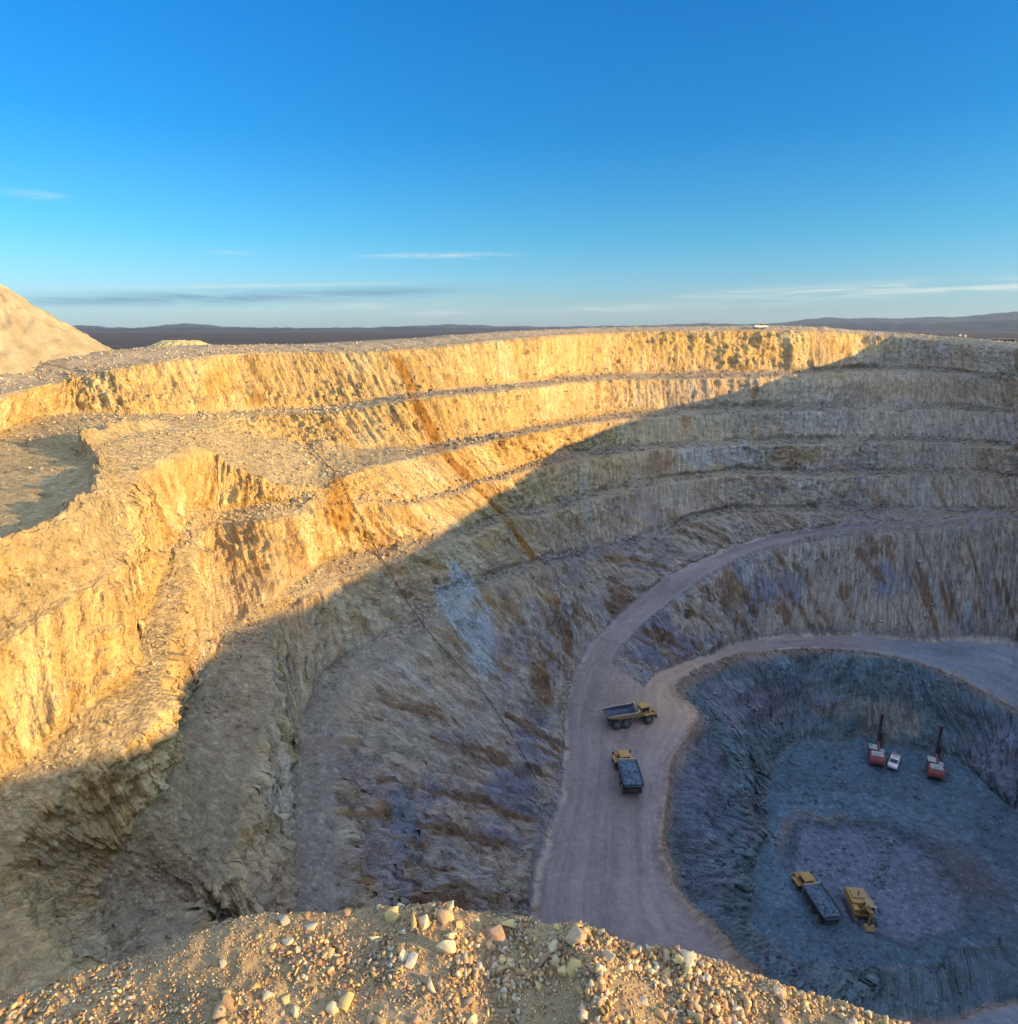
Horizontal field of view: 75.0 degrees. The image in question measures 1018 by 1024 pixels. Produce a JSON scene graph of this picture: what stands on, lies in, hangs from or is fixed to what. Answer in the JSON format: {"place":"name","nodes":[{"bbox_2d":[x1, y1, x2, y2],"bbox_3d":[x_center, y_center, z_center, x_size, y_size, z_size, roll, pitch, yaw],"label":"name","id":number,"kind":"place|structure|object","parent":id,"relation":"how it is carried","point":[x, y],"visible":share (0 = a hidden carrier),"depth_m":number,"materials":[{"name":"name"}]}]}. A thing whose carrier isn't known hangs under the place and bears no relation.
{"place":"outdoors","nodes":[
{"label":"outdoors","id":0,"kind":"place"},
{"bbox_2d":[0,329,1017,999],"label":"pit wall","id":1,"kind":"structure","parent":0,"point":[74,649],"depth_m":106.78,"materials":[{"name":"beige stone"}]},
{"bbox_2d":[310,446,536,779],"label":"pipe","id":2,"kind":"object","parent":1,"relation":"attached to","point":[420,620],"visible":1,"depth_m":113.41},
{"bbox_2d":[0,325,1017,1021],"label":"rubble","id":3,"kind":"object","parent":1,"relation":"on","point":[628,539],"visible":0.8,"depth_m":142.64,"materials":[{"name":"beige stone"}]},
{"bbox_2d":[0,325,1017,394],"bbox_3d":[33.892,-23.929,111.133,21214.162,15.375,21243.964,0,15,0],"label":"ground","id":4,"kind":"structure","parent":0,"point":[118,340],"depth_m":227.38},
{"bbox_2d":[0,284,112,373],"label":"spoil heap","id":5,"kind":"object","parent":4,"relation":"on","point":[30,334],"visible":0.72,"depth_m":133.62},
{"bbox_2d":[145,340,211,347],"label":"stockpile","id":6,"kind":"object","parent":4,"relation":"on","point":[164,343],"visible":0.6,"depth_m":404.46,"materials":[{"name":"beige gravel"}]},
{"bbox_2d":[0,901,909,1023],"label":"rubble bank","id":7,"kind":"structure","parent":4,"relation":"on","point":[324,995],"depth_m":7.46,"materials":[{"name":"brown gravel"}]},
{"bbox_2d":[212,1000,225,1020],"bbox_3d":[-3.119,5.378,7.161,0.144,0.101,0.186,-7,43,0],"label":"rock","id":8,"kind":"object","parent":7,"relation":"on","point":[218,1012],"visible":1,"depth_m":7.12,"materials":[{"name":"beige stone"}]},
{"bbox_2d":[217,1018,227,1023],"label":"rock","id":9,"kind":"object","parent":7,"relation":"on","point":[223,1021],"visible":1,"depth_m":7.05,"materials":[{"name":"beige stone"}]},
{"bbox_2d":[219,959,226,968],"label":"rock","id":10,"kind":"object","parent":7,"relation":"on","point":[222,963],"visible":1,"depth_m":7.57,"materials":[{"name":"beige stone"}]},
{"bbox_2d":[221,988,230,996],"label":"rock","id":11,"kind":"object","parent":7,"relation":"on","point":[225,991],"visible":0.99,"depth_m":7.27,"materials":[{"name":"beige stone"}]},
{"bbox_2d":[221,993,235,1010],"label":"rock","id":12,"kind":"object","parent":7,"relation":"on","point":[228,1002],"visible":1,"depth_m":7.19,"materials":[{"name":"beige stone"}]},
{"bbox_2d":[247,981,260,989],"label":"rock","id":13,"kind":"object","parent":7,"relation":"on","point":[252,985],"visible":1,"depth_m":7.37,"materials":[{"name":"beige stone"}]},
{"bbox_2d":[262,990,274,1001],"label":"rock","id":14,"kind":"object","parent":7,"relation":"on","point":[266,994],"visible":1,"depth_m":7.28,"materials":[{"name":"beige stone"}]},
{"bbox_2d":[267,942,275,949],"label":"rock","id":15,"kind":"object","parent":7,"relation":"on","point":[272,947],"visible":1,"depth_m":7.73,"materials":[{"name":"beige stone"}]},
{"bbox_2d":[278,914,289,925],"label":"rock","id":16,"kind":"object","parent":7,"relation":"on","point":[284,920],"visible":1,"depth_m":8.01,"materials":[{"name":"beige stone"}]},
{"bbox_2d":[281,994,289,1003],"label":"rock","id":17,"kind":"object","parent":7,"relation":"on","point":[285,999],"visible":1,"depth_m":7.30,"materials":[{"name":"beige stone"}]},
{"bbox_2d":[281,938,293,944],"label":"rock","id":18,"kind":"object","parent":7,"relation":"on","point":[287,941],"visible":1,"depth_m":7.78,"materials":[{"name":"beige stone"}]},
{"bbox_2d":[290,1004,299,1017],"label":"rock","id":19,"kind":"object","parent":7,"relation":"on","point":[295,1009],"visible":1,"depth_m":7.21,"materials":[{"name":"beige stone"}]},
{"bbox_2d":[294,946,301,952],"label":"rock","id":20,"kind":"object","parent":7,"relation":"on","point":[296,949],"visible":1,"depth_m":7.73,"materials":[{"name":"beige stone"}]},
{"bbox_2d":[303,911,309,919],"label":"rock","id":21,"kind":"object","parent":7,"relation":"on","point":[306,914],"visible":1,"depth_m":8.14,"materials":[{"name":"beige stone"}]},
{"bbox_2d":[304,922,317,930],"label":"rock","id":22,"kind":"object","parent":7,"relation":"on","point":[310,926],"visible":1,"depth_m":7.98,"materials":[{"name":"beige stone"}]},
{"bbox_2d":[315,959,324,966],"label":"rock","id":23,"kind":"object","parent":7,"relation":"on","point":[319,962],"visible":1,"depth_m":7.61,"materials":[{"name":"beige stone"}]},
{"bbox_2d":[318,1009,324,1014],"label":"rock","id":24,"kind":"object","parent":7,"relation":"on","point":[321,1012],"visible":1,"depth_m":7.20,"materials":[{"name":"beige stone"}]},
{"bbox_2d":[325,947,334,962],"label":"rock","id":25,"kind":"object","parent":7,"relation":"on","point":[329,950],"visible":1,"depth_m":7.72,"materials":[{"name":"beige stone"}]},
{"bbox_2d":[325,1000,338,1015],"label":"rock","id":26,"kind":"object","parent":7,"relation":"on","point":[331,1008],"visible":1,"depth_m":7.20,"materials":[{"name":"beige stone"}]},
{"bbox_2d":[338,991,353,1011],"bbox_3d":[-1.787,5.368,7.298,0.137,0.118,0.204,3,30,20],"label":"rock","id":27,"kind":"object","parent":7,"relation":"on","point":[345,1001],"visible":1,"depth_m":7.25,"materials":[{"name":"beige stone"}]},
{"bbox_2d":[343,907,352,916],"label":"rock","id":28,"kind":"object","parent":7,"relation":"on","point":[347,911],"visible":1,"depth_m":8.20,"materials":[{"name":"beige stone"}]},
{"bbox_2d":[366,1011,374,1023],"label":"rock","id":29,"kind":"object","parent":7,"relation":"on","point":[370,1017],"visible":1,"depth_m":7.16,"materials":[{"name":"grey stone"}]},
{"bbox_2d":[369,936,379,941],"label":"rock","id":30,"kind":"object","parent":7,"relation":"on","point":[371,938],"visible":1,"depth_m":7.88,"materials":[{"name":"beige stone"}]},
{"bbox_2d":[373,1016,385,1023],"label":"rock","id":31,"kind":"object","parent":7,"relation":"on","point":[378,1020],"visible":1,"depth_m":7.11,"materials":[{"name":"beige stone"}]},
{"bbox_2d":[384,906,398,921],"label":"boulder","id":32,"kind":"object","parent":7,"relation":"on","point":[389,913],"visible":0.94,"depth_m":8.08,"materials":[{"name":"beige stone"}]},
{"bbox_2d":[390,912,400,924],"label":"rock","id":33,"kind":"object","parent":7,"relation":"on","point":[397,916],"visible":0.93,"depth_m":8.05,"materials":[{"name":"beige stone"}]},
{"bbox_2d":[394,966,404,973],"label":"rock","id":34,"kind":"object","parent":7,"relation":"on","point":[397,968],"visible":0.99,"depth_m":7.49,"materials":[{"name":"beige stone"}]},
{"bbox_2d":[396,943,403,953],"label":"rock","id":35,"kind":"object","parent":7,"relation":"on","point":[400,946],"visible":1,"depth_m":7.70,"materials":[{"name":"beige stone"}]},
{"bbox_2d":[398,948,408,962],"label":"rock","id":36,"kind":"object","parent":7,"relation":"on","point":[402,957],"visible":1,"depth_m":7.62,"materials":[{"name":"beige stone"}]},
{"bbox_2d":[404,951,417,969],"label":"rock","id":37,"kind":"object","parent":7,"relation":"on","point":[410,962],"visible":1,"depth_m":7.57,"materials":[{"name":"beige stone"}]},
{"bbox_2d":[411,910,416,928],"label":"boulder","id":38,"kind":"object","parent":7,"relation":"on","point":[413,922],"visible":0.8,"depth_m":7.87,"materials":[{"name":"beige stone"}]},
{"bbox_2d":[411,1014,421,1023],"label":"rock","id":39,"kind":"object","parent":7,"relation":"on","point":[417,1019],"visible":1,"depth_m":7.10,"materials":[{"name":"beige stone"}]},
{"bbox_2d":[419,914,429,930],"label":"boulder","id":40,"kind":"object","parent":7,"relation":"on","point":[424,921],"visible":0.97,"depth_m":7.92,"materials":[{"name":"beige stone"}]},
{"bbox_2d":[427,976,435,993],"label":"rock","id":41,"kind":"object","parent":7,"relation":"on","point":[430,987],"visible":0.97,"depth_m":7.33,"materials":[{"name":"beige stone"}]},
{"bbox_2d":[436,909,451,925],"bbox_3d":[-0.789,4.899,8.053,0.210,0.184,0.166,8,-1,6],"label":"boulder","id":42,"kind":"object","parent":7,"relation":"on","point":[443,916],"visible":1,"depth_m":7.99,"materials":[{"name":"beige stone"}]},
{"bbox_2d":[435,940,455,953],"bbox_3d":[-0.731,5.033,7.662,0.232,0.205,0.113,3,16,12],"label":"boulder","id":43,"kind":"object","parent":7,"relation":"on","point":[446,946],"visible":1,"depth_m":7.62,"materials":[{"name":"beige stone"}]},
{"bbox_2d":[446,900,453,909],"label":"rock","id":44,"kind":"object","parent":7,"relation":"on","point":[450,903],"visible":0.71,"depth_m":8.24,"materials":[{"name":"beige stone"}]},
{"bbox_2d":[447,906,453,921],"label":"rock","id":45,"kind":"object","parent":7,"relation":"on","point":[452,917],"visible":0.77,"depth_m":8.08,"materials":[{"name":"beige stone"}]},
{"bbox_2d":[444,932,456,939],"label":"rock","id":46,"kind":"object","parent":7,"relation":"on","point":[451,935],"visible":0.93,"depth_m":7.80,"materials":[{"name":"beige stone"}]},
{"bbox_2d":[455,921,462,927],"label":"rock","id":47,"kind":"object","parent":7,"relation":"on","point":[459,924],"visible":1,"depth_m":8.03,"materials":[{"name":"beige stone"}]},
{"bbox_2d":[461,993,476,1007],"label":"rock","id":48,"kind":"object","parent":7,"relation":"on","point":[468,1000],"visible":1,"depth_m":7.28,"materials":[{"name":"beige stone"}]},
{"bbox_2d":[465,1014,476,1023],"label":"rock","id":49,"kind":"object","parent":7,"relation":"on","point":[472,1019],"visible":1,"depth_m":7.13,"materials":[{"name":"beige stone"}]},
{"bbox_2d":[485,924,508,947],"bbox_3d":[-0.147,5.105,7.955,0.222,0.196,0.257,-16,22,-15],"label":"boulder","id":50,"kind":"object","parent":7,"relation":"on","point":[496,935],"visible":0.91,"depth_m":7.94,"materials":[{"name":"beige stone"}]},
{"bbox_2d":[499,954,506,964],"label":"boulder","id":51,"kind":"object","parent":7,"relation":"on","point":[502,959],"visible":1,"depth_m":7.74,"materials":[{"name":"beige stone"}]},
{"bbox_2d":[500,919,514,927],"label":"boulder","id":52,"kind":"object","parent":7,"relation":"on","point":[510,923],"visible":1,"depth_m":8.07,"materials":[{"name":"beige stone"}]},
{"bbox_2d":[535,980,541,991],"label":"rock","id":53,"kind":"object","parent":7,"relation":"on","point":[538,985],"visible":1,"depth_m":7.46,"materials":[{"name":"beige stone"}]},
{"bbox_2d":[537,951,549,966],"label":"boulder","id":54,"kind":"object","parent":7,"relation":"on","point":[543,959],"visible":0.99,"depth_m":7.65,"materials":[{"name":"grey stone"}]},
{"bbox_2d":[548,938,558,952],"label":"boulder","id":55,"kind":"object","parent":7,"relation":"on","point":[552,947],"visible":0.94,"depth_m":7.77,"materials":[{"name":"grey stone"}]},
{"bbox_2d":[551,955,559,967],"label":"boulder","id":56,"kind":"object","parent":7,"relation":"on","point":[555,960],"visible":0.84,"depth_m":7.54,"materials":[{"name":"grey stone"}]},
{"bbox_2d":[553,923,559,930],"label":"rock","id":57,"kind":"object","parent":7,"relation":"on","point":[556,926],"visible":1,"depth_m":8.02,"materials":[{"name":"beige stone"}]},
{"bbox_2d":[557,965,567,976],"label":"boulder","id":58,"kind":"object","parent":7,"relation":"on","point":[561,970],"visible":0.8,"depth_m":7.39,"materials":[{"name":"beige stone"}]},
{"bbox_2d":[566,957,581,977],"bbox_3d":[0.732,5.106,7.420,0.169,0.102,0.206,3,40,19],"label":"rock","id":59,"kind":"object","parent":7,"relation":"on","point":[573,964],"visible":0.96,"depth_m":7.40,"materials":[{"name":"beige stone"}]},
{"bbox_2d":[565,924,586,944],"bbox_3d":[0.782,4.964,7.778,0.290,0.144,0.255,-18,-8,17],"label":"boulder","id":60,"kind":"object","parent":7,"relation":"on","point":[576,934],"visible":1,"depth_m":7.72,"materials":[{"name":"beige stone"}]},
{"bbox_2d":[575,985,582,994],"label":"rock","id":61,"kind":"object","parent":7,"relation":"on","point":[578,988],"visible":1,"depth_m":7.20,"materials":[{"name":"stone"}]},
{"bbox_2d":[578,1002,588,1014],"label":"rock","id":62,"kind":"object","parent":7,"relation":"on","point":[583,1008],"visible":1,"depth_m":7.04,"materials":[{"name":"grey stone"}]},
{"bbox_2d":[580,1010,588,1018],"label":"rock","id":63,"kind":"object","parent":7,"relation":"on","point":[584,1015],"visible":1,"depth_m":6.98,"materials":[{"name":"beige stone"}]},
{"bbox_2d":[601,948,615,962],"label":"rock","id":64,"kind":"object","parent":7,"relation":"on","point":[608,955],"visible":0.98,"depth_m":7.52,"materials":[{"name":"beige stone"}]},
{"bbox_2d":[636,945,641,952],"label":"boulder","id":65,"kind":"object","parent":7,"relation":"on","point":[639,948],"visible":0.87,"depth_m":7.79,"materials":[{"name":"white stone"}]},
{"bbox_2d":[639,997,647,1005],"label":"rock","id":66,"kind":"object","parent":7,"relation":"on","point":[644,1001],"visible":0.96,"depth_m":7.20,"materials":[{"name":"white stone"}]},
{"bbox_2d":[654,1006,667,1021],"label":"rock","id":67,"kind":"object","parent":7,"relation":"on","point":[660,1013],"visible":1,"depth_m":7.11,"materials":[{"name":"beige stone"}]},
{"bbox_2d":[662,947,670,961],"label":"boulder","id":68,"kind":"object","parent":7,"relation":"on","point":[665,955],"visible":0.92,"depth_m":7.72,"materials":[{"name":"grey stone"}]},
{"bbox_2d":[681,949,695,973],"bbox_3d":[2.063,5.178,7.615,0.176,0.095,0.275,9,33,11],"label":"boulder","id":69,"kind":"object","parent":7,"relation":"on","point":[689,957],"visible":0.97,"depth_m":7.63,"materials":[{"name":"beige stone"}]},
{"bbox_2d":[689,991,699,1000],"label":"rock","id":70,"kind":"object","parent":7,"relation":"on","point":[694,994],"visible":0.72,"depth_m":7.31,"materials":[{"name":"beige stone"}]},
{"bbox_2d":[694,1013,702,1023],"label":"rock","id":71,"kind":"object","parent":7,"relation":"on","point":[698,1018],"visible":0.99,"depth_m":7.06,"materials":[{"name":"beige stone"}]},
{"bbox_2d":[704,973,710,982],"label":"rock","id":72,"kind":"object","parent":7,"relation":"on","point":[707,977],"visible":1,"depth_m":7.49,"materials":[{"name":"beige stone"}]},
{"bbox_2d":[773,986,783,999],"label":"rock","id":73,"kind":"object","parent":7,"relation":"on","point":[780,996],"visible":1,"depth_m":7.45,"materials":[{"name":"beige stone"}]},
{"bbox_2d":[773,983,785,995],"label":"rock","id":74,"kind":"object","parent":7,"relation":"on","point":[776,990],"visible":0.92,"depth_m":7.49,"materials":[{"name":"beige stone"}]},
{"bbox_2d":[774,1017,790,1023],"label":"rock","id":75,"kind":"object","parent":7,"relation":"on","point":[779,1020],"visible":1,"depth_m":7.21,"materials":[{"name":"beige stone"}]},
{"bbox_2d":[788,998,799,1006],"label":"rock","id":76,"kind":"object","parent":7,"relation":"on","point":[793,1000],"visible":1,"depth_m":7.47,"materials":[{"name":"beige stone"}]},
{"bbox_2d":[802,999,808,1006],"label":"rock","id":77,"kind":"object","parent":7,"relation":"on","point":[804,1001],"visible":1,"depth_m":7.45,"materials":[{"name":"beige stone"}]},
{"bbox_2d":[844,1017,857,1023],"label":"rock","id":78,"kind":"object","parent":7,"relation":"on","point":[853,1020],"visible":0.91,"depth_m":7.27,"materials":[{"name":"white stone"}]},
{"bbox_2d":[752,323,767,328],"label":"pickup","id":79,"kind":"object","parent":4,"relation":"on","point":[759,325],"visible":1,"depth_m":238.66,"materials":[{"name":"white paint"}]},
{"bbox_2d":[986,339,1015,341],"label":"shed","id":80,"kind":"structure","parent":4,"relation":"on","point":[1011,340],"depth_m":473.53,"materials":[{"name":"grey metal"}]},
{"bbox_2d":[0,0,1017,327],"label":"sky","id":81,"kind":"structure","parent":0,"point":[223,163],"materials":[{"name":"blue"}]},
{"bbox_2d":[72,312,1017,328],"bbox_3d":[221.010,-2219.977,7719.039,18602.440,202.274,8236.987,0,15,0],"label":"hills","id":82,"kind":"structure","parent":0,"point":[985,317],"depth_m":7246.98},
{"bbox_2d":[76,319,1017,330],"bbox_3d":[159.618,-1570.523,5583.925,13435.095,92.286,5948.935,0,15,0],"label":"hills","id":83,"kind":"structure","parent":0,"point":[1002,325],"depth_m":4882.38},
{"bbox_2d":[531,509,1017,1023],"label":"haul road","id":84,"kind":"structure","parent":0,"point":[605,863],"depth_m":154.82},
{"bbox_2d":[611,749,643,793],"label":"dump truck","id":85,"kind":"object","parent":84,"relation":"on","point":[620,755],"visible":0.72,"depth_m":114.60,"materials":[{"name":"metal"}]},
{"bbox_2d":[618,760,641,785],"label":"rock load","id":86,"kind":"object","parent":85,"relation":"in","point":[630,772],"visible":1,"depth_m":111.49},
{"bbox_2d":[602,701,657,729],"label":"dump truck","id":87,"kind":"object","parent":84,"relation":"on","point":[620,716],"visible":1,"depth_m":127.14,"materials":[{"name":"metal"}]},
{"bbox_2d":[662,648,1017,1023],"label":"pit slope","id":88,"kind":"structure","parent":0,"point":[971,973],"depth_m":131.89,"materials":[{"name":"grey stone"}]},
{"bbox_2d":[749,733,1017,972],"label":"pit floor","id":89,"kind":"structure","parent":0,"point":[977,906],"depth_m":120.20,"materials":[{"name":"grey gravel"}]},
{"bbox_2d":[790,871,844,923],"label":"dump truck","id":90,"kind":"object","parent":89,"relation":"on","point":[802,879],"visible":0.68,"depth_m":110.11,"materials":[{"name":"metal"}]},
{"bbox_2d":[805,884,840,918],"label":"rock load","id":91,"kind":"object","parent":90,"relation":"in","point":[824,903],"visible":0.98,"depth_m":107.34},
{"bbox_2d":[842,887,877,932],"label":"excavator","id":92,"kind":"object","parent":89,"relation":"on","point":[858,903],"visible":0.94,"depth_m":108.02,"materials":[{"name":"metal"}]},
{"bbox_2d":[863,713,884,767],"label":"drill rig","id":93,"kind":"object","parent":89,"relation":"on","point":[876,754],"visible":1,"depth_m":143.52,"materials":[{"name":"metal"}]},
{"bbox_2d":[887,752,900,770],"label":"pickup","id":94,"kind":"object","parent":89,"relation":"on","point":[894,761],"visible":1,"depth_m":142.31,"materials":[{"name":"white paint"}]},
{"bbox_2d":[925,725,944,781],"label":"drill rig","id":95,"kind":"object","parent":89,"relation":"on","point":[934,766],"visible":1,"depth_m":139.80,"materials":[{"name":"metal"}]}
]}

